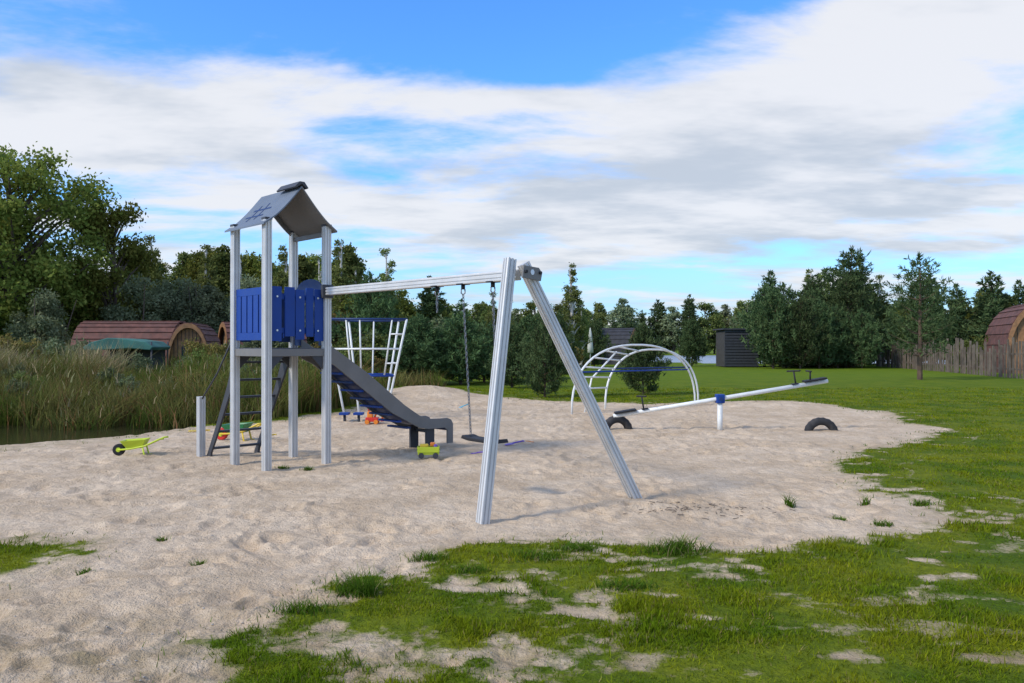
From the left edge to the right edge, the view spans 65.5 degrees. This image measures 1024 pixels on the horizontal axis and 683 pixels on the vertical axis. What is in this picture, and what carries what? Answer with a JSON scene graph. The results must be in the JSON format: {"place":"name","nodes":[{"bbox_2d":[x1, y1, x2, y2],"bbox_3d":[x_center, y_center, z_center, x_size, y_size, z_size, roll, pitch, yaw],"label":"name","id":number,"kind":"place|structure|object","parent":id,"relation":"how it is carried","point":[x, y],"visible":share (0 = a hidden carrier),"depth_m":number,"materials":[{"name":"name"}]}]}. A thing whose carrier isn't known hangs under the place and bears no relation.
{"place":"outdoors","nodes":[
{"label":"outdoors","id":0,"kind":"place"},
{"bbox_2d":[0,418,194,444],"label":"pond water","id":1,"kind":"structure","parent":0,"point":[14,434],"depth_m":16.32,"materials":[{"name":"liquid"}]},
{"bbox_2d":[0,340,395,429],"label":"pond reeds","id":2,"kind":"object","parent":1,"relation":"on","point":[175,411],"visible":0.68,"depth_m":18.52,"materials":[{"name":"green plant"}]},
{"bbox_2d":[0,331,363,425],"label":"reed seed heads","id":3,"kind":"object","parent":2,"relation":"attached to","point":[150,369],"visible":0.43,"depth_m":19.58,"materials":[{"name":"brown plant"}]},
{"bbox_2d":[0,349,1023,682],"bbox_3d":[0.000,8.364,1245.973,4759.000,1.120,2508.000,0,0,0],"label":"ground","id":4,"kind":"structure","parent":0,"point":[362,497],"depth_m":6.99,"materials":[{"name":"beige sand"}]},
{"bbox_2d":[2,287,76,360],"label":"willow tree","id":5,"kind":"object","parent":4,"relation":"on","point":[45,311],"visible":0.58,"depth_m":37.71,"materials":[{"name":"green plant"}]},
{"bbox_2d":[0,141,122,340],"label":"oak tree","id":6,"kind":"object","parent":4,"relation":"on","point":[39,266],"visible":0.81,"depth_m":40.31,"materials":[{"name":"green plant"}]},
{"bbox_2d":[0,337,157,380],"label":"tall dry grass","id":7,"kind":"structure","parent":4,"relation":"on","point":[118,360],"depth_m":25.36,"materials":[{"name":"beige plant"}]},
{"bbox_2d":[54,197,170,331],"bbox_3d":[-22.147,-3.091,43.912,5.360,10.254,5.890,0,0,-8],"label":"oak tree","id":8,"kind":"object","parent":4,"relation":"on","point":[130,256],"visible":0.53,"depth_m":43.31,"materials":[{"name":"green plant"}]},
{"bbox_2d":[83,338,170,370],"bbox_3d":[-14.601,0.864,30.296,2.576,1.990,1.600,0,0,0],"label":"garden canopy","id":9,"kind":"object","parent":4,"relation":"on","point":[149,347],"visible":0.54,"depth_m":29.80,"materials":[{"name":"teal fabric"}]},
{"bbox_2d":[70,321,185,362],"bbox_3d":[-18.115,0.409,38.198,4.630,2.785,3.159,0,0,0],"label":"camping pod","id":10,"kind":"object","parent":4,"relation":"on","point":[162,331],"visible":0.29,"depth_m":37.17,"materials":[{"name":"red wood"}]},
{"bbox_2d":[95,273,179,320],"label":"willow tree","id":11,"kind":"object","parent":4,"relation":"on","point":[161,302],"visible":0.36,"depth_m":42.46,"materials":[{"name":"green plant"}]},
{"bbox_2d":[112,436,167,455],"bbox_3d":[-5.448,1.537,11.650,0.736,0.270,0.275,0,0,-9],"label":"toy wheelbarrow","id":12,"kind":"object","parent":4,"relation":"on","point":[120,449],"visible":0.99,"depth_m":11.56,"materials":[{"name":"plastic"}]},
{"bbox_2d":[136,234,166,314],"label":"birch tree","id":13,"kind":"object","parent":4,"relation":"on","point":[151,241],"visible":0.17,"depth_m":51.86,"materials":[{"name":"green plant"}]},
{"bbox_2d":[148,274,194,320],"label":"willow tree","id":14,"kind":"object","parent":4,"relation":"on","point":[172,314],"visible":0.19,"depth_m":46.43,"materials":[{"name":"green plant"}]},
{"bbox_2d":[165,322,220,370],"bbox_3d":[-14.813,0.478,37.340,1.952,2.636,4.030,0,0,-12],"label":"camping pod","id":15,"kind":"object","parent":4,"relation":"on","point":[205,333],"visible":0.33,"depth_m":35.52,"materials":[{"name":"red wood"}]},
{"bbox_2d":[171,279,229,329],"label":"willow tree","id":16,"kind":"object","parent":4,"relation":"on","point":[201,301],"visible":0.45,"depth_m":44.37,"materials":[{"name":"green plant"}]},
{"bbox_2d":[192,244,219,326],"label":"birch tree","id":17,"kind":"object","parent":4,"relation":"on","point":[204,278],"visible":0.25,"depth_m":49.84,"materials":[{"name":"green plant"}]},
{"bbox_2d":[2,366,452,389],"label":"rough grass","id":18,"kind":"structure","parent":4,"relation":"on","point":[417,380],"depth_m":27.87,"materials":[{"name":"green plant"}]},
{"bbox_2d":[228,253,245,295],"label":"birch tree","id":19,"kind":"object","parent":4,"relation":"on","point":[242,264],"visible":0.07,"depth_m":48.97,"materials":[{"name":"green plant"}]},
{"bbox_2d":[217,422,260,440],"bbox_3d":[-4.654,1.543,13.682,0.920,0.337,0.344,0,0,9],"label":"toy wheelbarrow","id":20,"kind":"object","parent":4,"relation":"on","point":[223,436],"visible":0.63,"depth_m":13.65,"materials":[{"name":"green plastic"}]},
{"bbox_2d":[202,273,278,333],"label":"willow tree","id":21,"kind":"object","parent":4,"relation":"on","point":[249,282],"visible":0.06,"depth_m":45.39,"materials":[{"name":"green plant"}]},
{"bbox_2d":[218,322,306,351],"bbox_3d":[-13.181,0.404,41.991,4.030,2.834,3.159,0,0,-30],"label":"camping pod","id":22,"kind":"object","parent":4,"relation":"on","point":[224,331],"visible":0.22,"depth_m":40.87,"materials":[{"name":"red wood"}]},
{"bbox_2d":[272,244,288,292],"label":"birch tree","id":23,"kind":"object","parent":4,"relation":"on","point":[281,278],"visible":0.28,"depth_m":49.35,"materials":[{"name":"green plant"}]},
{"bbox_2d":[312,254,321,282],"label":"birch tree","id":24,"kind":"object","parent":4,"relation":"on","point":[317,258],"visible":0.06,"depth_m":51.95,"materials":[{"name":"green plant"}]},
{"bbox_2d":[305,303,337,346],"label":"willow tree","id":25,"kind":"object","parent":4,"relation":"on","point":[310,341],"visible":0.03,"depth_m":45.51,"materials":[{"name":"green plant"}]},
{"bbox_2d":[196,181,452,470],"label":"play tower","id":26,"kind":"structure","parent":4,"relation":"on","point":[267,313],"depth_m":10.81,"materials":[{"name":"metal"}]},
{"bbox_2d":[321,284,332,297],"bbox_3d":[-2.507,-0.678,10.801,0.160,0.180,0.060,0,0,-41],"label":"beam bracket","id":27,"kind":"object","parent":26,"relation":"attached to","point":[323,289],"visible":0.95,"depth_m":10.75,"materials":[{"name":"grey metal"}]},
{"bbox_2d":[331,239,351,317],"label":"birch tree","id":28,"kind":"object","parent":4,"relation":"on","point":[339,277],"visible":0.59,"depth_m":49.79,"materials":[{"name":"green plant"}]},
{"bbox_2d":[344,265,359,301],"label":"birch tree","id":29,"kind":"object","parent":4,"relation":"on","point":[356,271],"visible":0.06,"depth_m":50.86,"materials":[{"name":"green plant"}]},
{"bbox_2d":[331,318,407,421],"bbox_3d":[-3.120,0.648,17.554,1.767,2.300,1.534,0,0,0],"label":"climbing frame","id":30,"kind":"object","parent":4,"relation":"on","point":[372,374],"visible":0.79,"depth_m":17.15,"materials":[{"name":"white paint"}]},
{"bbox_2d":[331,271,408,344],"bbox_3d":[-7.967,-0.894,44.177,4.723,6.099,4.541,0,0,-44],"label":"young pine tree","id":31,"kind":"object","parent":4,"relation":"on","point":[364,308],"visible":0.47,"depth_m":43.35,"materials":[{"name":"green plant"}]},
{"bbox_2d":[365,409,382,423],"bbox_3d":[-2.805,1.501,16.292,0.380,0.365,0.220,0,0,0],"label":"toy digger","id":32,"kind":"object","parent":4,"relation":"on","point":[369,418],"visible":0.74,"depth_m":16.21,"materials":[{"name":"plastic"}]},
{"bbox_2d":[379,248,401,325],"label":"birch tree","id":33,"kind":"object","parent":4,"relation":"on","point":[386,277],"visible":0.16,"depth_m":49.95,"materials":[{"name":"green plant"}]},
{"bbox_2d":[380,321,421,376],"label":"young pine tree","id":34,"kind":"object","parent":4,"relation":"on","point":[392,337],"visible":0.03,"depth_m":33.67,"materials":[{"name":"green plant"}]},
{"bbox_2d":[379,312,459,380],"bbox_3d":[-3.676,0.366,31.901,3.189,3.155,3.363,0,0,23],"label":"young pine tree","id":35,"kind":"object","parent":4,"relation":"on","point":[420,334],"visible":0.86,"depth_m":31.56,"materials":[{"name":"green plant"}]},
{"bbox_2d":[417,442,439,458],"bbox_3d":[-1.190,1.548,11.342,0.315,0.220,0.190,0,0,-6],"label":"wagon","id":36,"kind":"object","parent":4,"relation":"on","point":[433,448],"visible":1,"depth_m":11.26,"materials":[{"name":"yellow plastic"}]},
{"bbox_2d":[415,311,493,384],"bbox_3d":[-1.915,0.335,32.539,3.690,3.232,3.838,0,0,18],"label":"young pine tree","id":37,"kind":"object","parent":4,"relation":"on","point":[449,335],"visible":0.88,"depth_m":32.09,"materials":[{"name":"green plant"}]},
{"bbox_2d":[7,428,913,680],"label":"pebbles","id":38,"kind":"object","parent":4,"relation":"on","point":[329,566],"visible":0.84,"depth_m":6.20,"materials":[{"name":"stone"}]},
{"bbox_2d":[457,320,495,381],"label":"young pine tree","id":39,"kind":"object","parent":4,"relation":"on","point":[489,331],"visible":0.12,"depth_m":34.26,"materials":[{"name":"green plant"}]},
{"bbox_2d":[484,292,497,328],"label":"birch tree","id":40,"kind":"object","parent":4,"relation":"on","point":[488,319],"visible":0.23,"depth_m":41.88,"materials":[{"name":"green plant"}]},
{"bbox_2d":[0,310,989,405],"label":"distant shrub row","id":41,"kind":"object","parent":4,"relation":"on","point":[366,342],"visible":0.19,"depth_m":30.33,"materials":[{"name":"green plant"}]},
{"bbox_2d":[476,257,516,523],"bbox_3d":[-0.147,0.469,7.478,0.124,2.567,0.669,0,0,28],"label":"leg","id":42,"kind":"object","parent":4,"relation":"on","point":[488,465],"visible":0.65,"depth_m":7.44,"materials":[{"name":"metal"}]},
{"bbox_2d":[483,323,533,387],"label":"young pine tree","id":43,"kind":"object","parent":4,"relation":"on","point":[515,337],"visible":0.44,"depth_m":29.68,"materials":[{"name":"green plant"}]},
{"bbox_2d":[507,313,516,368],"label":"birch tree","id":44,"kind":"object","parent":4,"relation":"on","point":[512,322],"visible":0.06,"depth_m":42.86,"materials":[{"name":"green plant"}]},
{"bbox_2d":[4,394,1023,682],"bbox_3d":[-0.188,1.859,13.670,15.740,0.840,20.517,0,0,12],"label":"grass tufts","id":45,"kind":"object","parent":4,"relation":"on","point":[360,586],"visible":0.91,"depth_m":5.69,"materials":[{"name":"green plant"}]},
{"bbox_2d":[505,440,523,444],"bbox_3d":[0.039,1.619,12.744,0.322,0.026,0.110,-9,2,-17],"label":"toy shovel","id":46,"kind":"object","parent":4,"relation":"on","point":[514,442],"visible":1,"depth_m":12.74,"materials":[{"name":"plastic"}]},
{"bbox_2d":[17,242,1023,366],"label":"distant tree row","id":47,"kind":"object","parent":4,"relation":"on","point":[989,304],"visible":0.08,"depth_m":61.77,"materials":[{"name":"green plant"}]},
{"bbox_2d":[511,314,552,376],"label":"young pine tree","id":48,"kind":"object","parent":4,"relation":"on","point":[528,321],"visible":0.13,"depth_m":37.76,"materials":[{"name":"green plant"}]},
{"bbox_2d":[509,311,571,396],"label":"young pine tree","id":49,"kind":"object","parent":4,"relation":"on","point":[539,369],"visible":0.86,"depth_m":24.40,"materials":[{"name":"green plant"}]},
{"bbox_2d":[548,312,583,373],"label":"young pine tree","id":50,"kind":"object","parent":4,"relation":"on","point":[559,317],"visible":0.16,"depth_m":43.74,"materials":[{"name":"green plant"}]},
{"bbox_2d":[561,262,586,347],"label":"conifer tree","id":51,"kind":"object","parent":4,"relation":"on","point":[572,298],"visible":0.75,"depth_m":51.84,"materials":[{"name":"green plant"}]},
{"bbox_2d":[517,261,641,498],"bbox_3d":[0.730,0.488,8.148,1.474,2.567,0.112,0,0,-25],"label":"leg","id":52,"kind":"object","parent":4,"relation":"on","point":[567,356],"visible":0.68,"depth_m":8.10,"materials":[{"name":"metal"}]},
{"bbox_2d":[325,269,520,294],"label":"top beam","id":53,"kind":"structure","parent":52,"relation":"attached to","point":[473,278],"depth_m":9.07,"materials":[{"name":"metal"}]},
{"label":"hanger","id":54,"kind":"object","parent":53,"relation":"attached to","visible":0},
{"bbox_2d":[462,294,471,435],"bbox_3d":[-0.483,0.251,8.558,0.127,1.528,0.031,0,0,-37],"label":"chain","id":55,"kind":"object","parent":54,"relation":"hanging from","point":[467,364],"visible":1,"depth_m":8.55,"materials":[{"name":"grey metal"}]},
{"bbox_2d":[461,434,507,443],"bbox_3d":[-0.293,1.033,8.410,0.170,0.056,0.594,0,0,-41],"label":"swing seat","id":56,"kind":"object","parent":55,"relation":"hanging from","point":[474,438],"visible":0.73,"depth_m":8.41,"materials":[{"name":"rubber"}]},
{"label":"hanger","id":57,"kind":"object","parent":53,"relation":"attached to","visible":0},
{"bbox_2d":[492,292,494,339],"bbox_3d":[-0.169,0.251,8.198,0.030,1.523,0.130,0,0,31],"label":"chain","id":58,"kind":"object","parent":57,"relation":"hanging from","point":[494,314],"visible":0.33,"depth_m":8.16,"materials":[{"name":"grey metal"}]},
{"bbox_2d":[521,265,541,280],"bbox_3d":[0.194,-0.664,7.754,0.020,0.140,0.288,0,0,43],"label":"apex plate","id":59,"kind":"object","parent":52,"relation":"attached to","point":[536,276],"visible":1,"depth_m":7.73,"materials":[{"name":"grey metal"}]},
{"bbox_2d":[574,301,592,368],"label":"birch tree","id":60,"kind":"object","parent":4,"relation":"on","point":[584,336],"visible":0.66,"depth_m":52.86,"materials":[{"name":"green plant"}]},
{"bbox_2d":[587,328,593,365],"bbox_3d":[5.700,0.504,57.998,0.480,3.000,0.457,0,0,0],"label":"folded parasol","id":61,"kind":"object","parent":4,"relation":"on","point":[590,348],"visible":0.79,"depth_m":57.86,"materials":[{"name":"white fabric"}]},
{"bbox_2d":[579,318,614,366],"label":"young pine tree","id":62,"kind":"object","parent":4,"relation":"on","point":[596,331],"visible":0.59,"depth_m":59.65,"materials":[{"name":"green plant"}]},
{"bbox_2d":[578,328,635,364],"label":"shed","id":63,"kind":"object","parent":4,"relation":"on","point":[619,336],"visible":0.12,"depth_m":67.45,"materials":[{"name":"grey wood"}]},
{"bbox_2d":[606,416,632,428],"bbox_3d":[2.030,1.741,15.391,0.626,0.626,0.170,0,0,-14],"label":"buried tyre","id":64,"kind":"object","parent":4,"relation":"on","point":[623,421],"visible":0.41,"depth_m":15.33,"materials":[{"name":"rubber"}]},
{"bbox_2d":[571,344,698,413],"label":"climbing arch","id":65,"kind":"structure","parent":4,"relation":"on","point":[680,358],"depth_m":20.09,"materials":[{"name":"white paint"}]},
{"bbox_2d":[615,320,672,394],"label":"young pine tree","id":66,"kind":"object","parent":4,"relation":"on","point":[643,334],"visible":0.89,"depth_m":25.57,"materials":[{"name":"green plant"}]},
{"bbox_2d":[674,317,710,365],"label":"young pine tree","id":67,"kind":"object","parent":4,"relation":"on","point":[691,342],"visible":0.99,"depth_m":61.65,"materials":[{"name":"green plant"}]},
{"bbox_2d":[597,497,794,518],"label":"twigs","id":68,"kind":"object","parent":4,"relation":"on","point":[698,509],"visible":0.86,"depth_m":7.78,"materials":[{"name":"brown wood"}]},
{"bbox_2d":[613,370,827,429],"bbox_3d":[3.985,1.184,15.267,4.086,1.292,0.352,0,0,2],"label":"seesaw","id":69,"kind":"object","parent":4,"relation":"on","point":[719,399],"visible":0.98,"depth_m":15.23,"materials":[{"name":"white paint"}]},
{"bbox_2d":[713,328,758,366],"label":"slatted shed","id":70,"kind":"structure","parent":4,"relation":"on","point":[732,350],"depth_m":58.64,"materials":[{"name":"grey wood"}]},
{"bbox_2d":[722,282,777,366],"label":"young pine tree","id":71,"kind":"object","parent":4,"relation":"on","point":[758,297],"visible":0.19,"depth_m":59.83,"materials":[{"name":"green plant"}]},
{"bbox_2d":[742,288,800,368],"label":"young pine tree","id":72,"kind":"object","parent":4,"relation":"on","point":[763,344],"visible":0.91,"depth_m":55.06,"materials":[{"name":"green plant"}]},
{"bbox_2d":[774,282,807,328],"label":"young pine tree","id":73,"kind":"object","parent":4,"relation":"on","point":[791,296],"visible":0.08,"depth_m":61.65,"materials":[{"name":"green plant"}]},
{"bbox_2d":[773,297,830,368],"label":"young pine tree","id":74,"kind":"object","parent":4,"relation":"on","point":[797,323],"visible":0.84,"depth_m":54.45,"materials":[{"name":"green plant"}]},
{"bbox_2d":[803,268,813,289],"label":"birch tree","id":75,"kind":"object","parent":4,"relation":"on","point":[809,275],"visible":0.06,"depth_m":62.96,"materials":[{"name":"green plant"}]},
{"bbox_2d":[799,287,829,326],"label":"young pine tree","id":76,"kind":"object","parent":4,"relation":"on","point":[810,301],"visible":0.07,"depth_m":59.68,"materials":[{"name":"green plant"}]},
{"bbox_2d":[792,274,838,303],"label":"scots pine tree","id":77,"kind":"object","parent":4,"relation":"on","point":[815,285],"visible":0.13,"depth_m":61.77,"materials":[{"name":"green plant"}]},
{"bbox_2d":[804,417,837,430],"bbox_3d":[5.800,1.738,14.941,0.626,0.626,0.170,0,0,6],"label":"buried tyre","id":78,"kind":"object","parent":4,"relation":"on","point":[812,424],"visible":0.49,"depth_m":14.87,"materials":[{"name":"rubber"}]},
{"bbox_2d":[803,300,845,367],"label":"young pine tree","id":79,"kind":"object","parent":4,"relation":"on","point":[824,315],"visible":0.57,"depth_m":55.40,"materials":[{"name":"green plant"}]},
{"bbox_2d":[818,274,830,301],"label":"birch tree","id":80,"kind":"object","parent":4,"relation":"on","point":[822,280],"visible":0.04,"depth_m":65.87,"materials":[{"name":"green plant"}]},
{"bbox_2d":[827,304,859,367],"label":"young pine tree","id":81,"kind":"object","parent":4,"relation":"on","point":[842,316],"visible":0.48,"depth_m":56.38,"materials":[{"name":"green plant"}]},
{"bbox_2d":[802,245,901,366],"bbox_3d":[25.522,-2.588,60.236,6.602,9.508,7.042,0,0,-32],"label":"scots pine tree","id":82,"kind":"object","parent":4,"relation":"on","point":[858,261],"visible":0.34,"depth_m":59.41,"materials":[{"name":"green plant"}]},
{"bbox_2d":[821,274,890,367],"bbox_3d":[24.463,-1.462,57.844,4.940,7.115,5.270,0,0,-33],"label":"scots pine tree","id":83,"kind":"object","parent":4,"relation":"on","point":[846,295],"visible":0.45,"depth_m":57.55,"materials":[{"name":"green plant"}]},
{"bbox_2d":[837,307,889,367],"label":"young pine tree","id":84,"kind":"object","parent":4,"relation":"on","point":[868,334],"visible":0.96,"depth_m":55.56,"materials":[{"name":"green plant"}]},
{"bbox_2d":[836,267,898,335],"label":"scots pine tree","id":85,"kind":"object","parent":4,"relation":"on","point":[867,279],"visible":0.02,"depth_m":65.42,"materials":[{"name":"green plant"}]},
{"bbox_2d":[871,275,895,349],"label":"birch tree","id":86,"kind":"object","parent":4,"relation":"on","point":[885,301],"visible":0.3,"depth_m":61.78,"materials":[{"name":"green plant"}]},
{"bbox_2d":[882,282,960,361],"bbox_3d":[29.623,-1.308,57.841,4.716,6.792,5.030,0,0,-20],"label":"scots pine tree","id":87,"kind":"object","parent":4,"relation":"on","point":[912,335],"visible":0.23,"depth_m":57.69,"materials":[{"name":"green plant"}]},
{"bbox_2d":[869,252,976,379],"bbox_3d":[18.970,-1.156,37.289,4.164,6.245,4.243,0,0,-13],"label":"scots pine tree","id":88,"kind":"object","parent":4,"relation":"on","point":[926,284],"visible":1,"depth_m":37.12,"materials":[{"name":"green plant"}]},
{"bbox_2d":[876,337,1023,378],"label":"paling fence","id":89,"kind":"object","parent":4,"relation":"on","point":[883,361],"visible":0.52,"depth_m":45.24,"materials":[{"name":"brown wood"}]},
{"bbox_2d":[983,304,1023,373],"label":"camping pod","id":90,"kind":"object","parent":4,"relation":"on","point":[1006,324],"visible":0.68,"depth_m":46.74,"materials":[{"name":"red wood"}]},
{"bbox_2d":[0,385,1023,682],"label":"lawn grass","id":91,"kind":"structure","parent":0,"point":[974,635],"depth_m":4.87,"materials":[{"name":"green plant"}]},
{"bbox_2d":[0,0,1023,328],"label":"sky","id":92,"kind":"structure","parent":0,"point":[668,151],"materials":[{"name":"blue"}]},
{"bbox_2d":[651,355,944,363],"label":"lake water","id":93,"kind":"structure","parent":0,"point":[705,359],"depth_m":99.06,"materials":[{"name":"blue liquid"}]},
{"bbox_3d":[-0.836,-0.527,8.888,0.054,0.067,0.012,0,0,0],"label":"shackle","id":94,"kind":"object","parent":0,"visible":0},
{"bbox_2d":[436,296,437,312],"bbox_3d":[-0.836,-0.416,8.888,0.022,0.198,0.022,0,0,0],"label":"spare chain","id":95,"kind":"object","parent":94,"relation":"hanging from","point":[436,304],"visible":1,"depth_m":8.88,"materials":[{"name":"grey metal"}]}
]}

